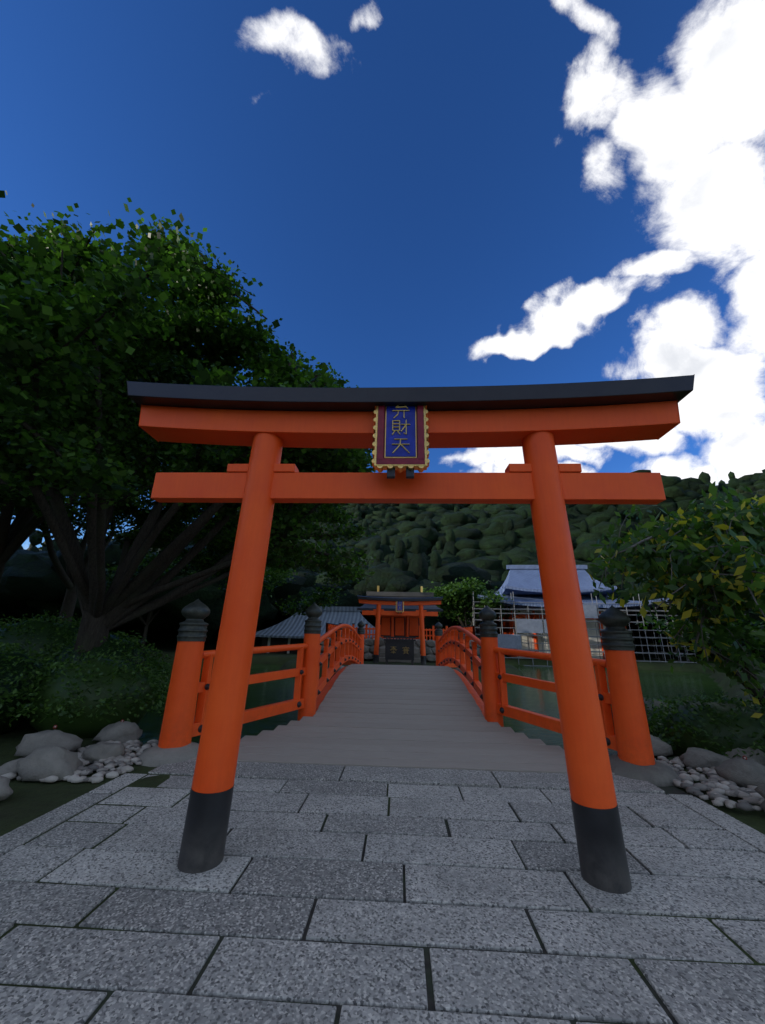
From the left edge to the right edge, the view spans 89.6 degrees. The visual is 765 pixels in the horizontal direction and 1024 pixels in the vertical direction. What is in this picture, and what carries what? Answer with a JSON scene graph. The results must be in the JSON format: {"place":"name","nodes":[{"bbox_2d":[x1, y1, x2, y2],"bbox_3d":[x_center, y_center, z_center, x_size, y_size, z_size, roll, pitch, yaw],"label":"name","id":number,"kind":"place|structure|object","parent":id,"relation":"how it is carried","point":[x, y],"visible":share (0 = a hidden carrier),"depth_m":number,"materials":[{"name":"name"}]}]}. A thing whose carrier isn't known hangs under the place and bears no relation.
{"place":"outdoors","nodes":[
{"label":"outdoors","id":0,"kind":"place"},
{"bbox_2d":[0,623,764,989],"bbox_3d":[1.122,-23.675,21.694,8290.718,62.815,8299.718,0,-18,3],"label":"terrain","id":1,"kind":"structure","parent":0,"point":[24,803],"depth_m":3.45,"materials":[{"name":"green plant"}]},
{"bbox_2d":[0,414,158,623],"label":"tree","id":2,"kind":"object","parent":1,"relation":"on","point":[69,603],"depth_m":15.09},
{"bbox_2d":[0,363,163,510],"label":"tree","id":3,"kind":"object","parent":1,"relation":"on","point":[122,450],"depth_m":8.89,"materials":[{"name":"green plant"}]},
{"bbox_2d":[0,610,170,737],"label":"bush","id":4,"kind":"object","parent":1,"relation":"on","point":[83,727],"depth_m":4.89,"materials":[{"name":"green plant"}]},
{"bbox_2d":[0,190,247,581],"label":"tree","id":5,"kind":"object","parent":1,"relation":"on","point":[18,531],"depth_m":10.26,"materials":[{"name":"green plant"}]},
{"bbox_2d":[105,552,196,649],"bbox_3d":[-15.173,5.197,23.059,6.815,6.019,5.779,0,-18,3],"label":"tree","id":6,"kind":"object","parent":1,"relation":"on","point":[146,560],"depth_m":23.29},
{"bbox_2d":[0,190,384,653],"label":"tree","id":7,"kind":"object","parent":1,"relation":"on","point":[54,297],"depth_m":5.87,"materials":[{"name":"green plant"}]},
{"bbox_2d":[0,218,378,615],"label":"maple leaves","id":8,"kind":"object","parent":7,"relation":"attached to","point":[14,311],"visible":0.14,"depth_m":5.58,"materials":[{"name":"green plant"}]},
{"bbox_2d":[192,566,297,596],"bbox_3d":[-9.943,6.235,26.737,7.629,6.468,8.046,0,-18,3],"label":"tree","id":9,"kind":"object","parent":1,"relation":"on","point":[280,577],"depth_m":26.83,"materials":[{"name":"green plant"}]},
{"bbox_2d":[255,606,374,653],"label":"building","id":10,"kind":"structure","parent":1,"relation":"on","point":[289,630],"depth_m":26.39,"materials":[{"name":"grey tile"}]},
{"bbox_2d":[0,760,764,1023],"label":"stone paving","id":11,"kind":"structure","parent":1,"relation":"on","point":[327,894],"depth_m":1.85,"materials":[{"name":"stone"}]},
{"bbox_2d":[127,374,694,893],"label":"torii gate","id":12,"kind":"structure","parent":11,"relation":"on","point":[399,430],"depth_m":2.75,"materials":[{"name":"paint"}]},
{"bbox_2d":[0,469,764,641],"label":"hillside forest","id":13,"kind":"object","parent":1,"relation":"on","point":[415,547],"visible":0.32,"depth_m":47.43,"materials":[{"name":"green plant"}]},
{"bbox_2d":[0,718,764,811],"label":"garden rocks","id":14,"kind":"object","parent":1,"relation":"on","point":[46,753],"visible":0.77,"depth_m":3.83,"materials":[{"name":"grey stone"}]},
{"bbox_2d":[53,719,746,759],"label":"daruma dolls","id":15,"kind":"object","parent":14,"relation":"on","point":[122,720],"visible":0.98,"depth_m":4.13,"materials":[{"name":"red"}]},
{"bbox_2d":[1,739,764,810],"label":"rocks","id":16,"kind":"object","parent":1,"relation":"on","point":[717,786],"visible":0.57,"depth_m":3.47,"materials":[{"name":"grey stone"}]},
{"bbox_2d":[384,636,415,664],"bbox_3d":[0.757,6.134,17.025,1.440,1.190,0.760,0,-18,3],"label":"offering box","id":17,"kind":"object","parent":1,"relation":"on","point":[399,649],"visible":0.96,"depth_m":16.75,"materials":[{"name":"black paint"}]},
{"bbox_2d":[357,595,442,664],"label":"torii gate","id":18,"kind":"structure","parent":1,"relation":"on","point":[400,604],"depth_m":18.32,"materials":[{"name":"paint"}]},
{"bbox_2d":[320,586,480,662],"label":"shrine building","id":19,"kind":"structure","parent":1,"relation":"on","point":[399,626],"depth_m":20.64,"materials":[{"name":"paint"}]},
{"bbox_2d":[138,599,678,786],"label":"arched bridge","id":20,"kind":"structure","parent":1,"relation":"on","point":[356,711],"depth_m":4.75,"materials":[{"name":"paint"}]},
{"bbox_2d":[423,577,520,626],"bbox_3d":[5.801,7.241,26.979,7.333,5.291,6.197,0,-18,3],"label":"tree","id":21,"kind":"object","parent":1,"relation":"on","point":[464,591],"depth_m":26.18,"materials":[{"name":"green plant"}]},
{"bbox_2d":[461,565,696,666],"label":"temple hall with scaffold","id":22,"kind":"structure","parent":1,"relation":"on","point":[525,628],"depth_m":25.99,"materials":[{"name":"grey tile"}]},
{"bbox_2d":[582,482,764,717],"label":"tree","id":23,"kind":"object","parent":1,"relation":"on","point":[728,589],"depth_m":4.11,"materials":[{"name":"green plant"}]},
{"bbox_2d":[610,691,764,758],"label":"hedge","id":24,"kind":"object","parent":1,"relation":"on","point":[722,709],"depth_m":4.46,"materials":[{"name":"green plant"}]},
{"bbox_2d":[0,0,764,548],"label":"sky","id":25,"kind":"structure","parent":0,"point":[422,193],"materials":[{"name":"blue"}]},
{"bbox_2d":[137,660,725,760],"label":"pond water","id":26,"kind":"structure","parent":0,"point":[663,684],"depth_m":11.61,"materials":[{"name":"green liquid"}]},
{"bbox_2d":[635,608,764,705],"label":"shrub","id":27,"kind":"object","parent":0,"point":[756,642],"depth_m":4.95,"materials":[{"name":"green plant"}]}
]}

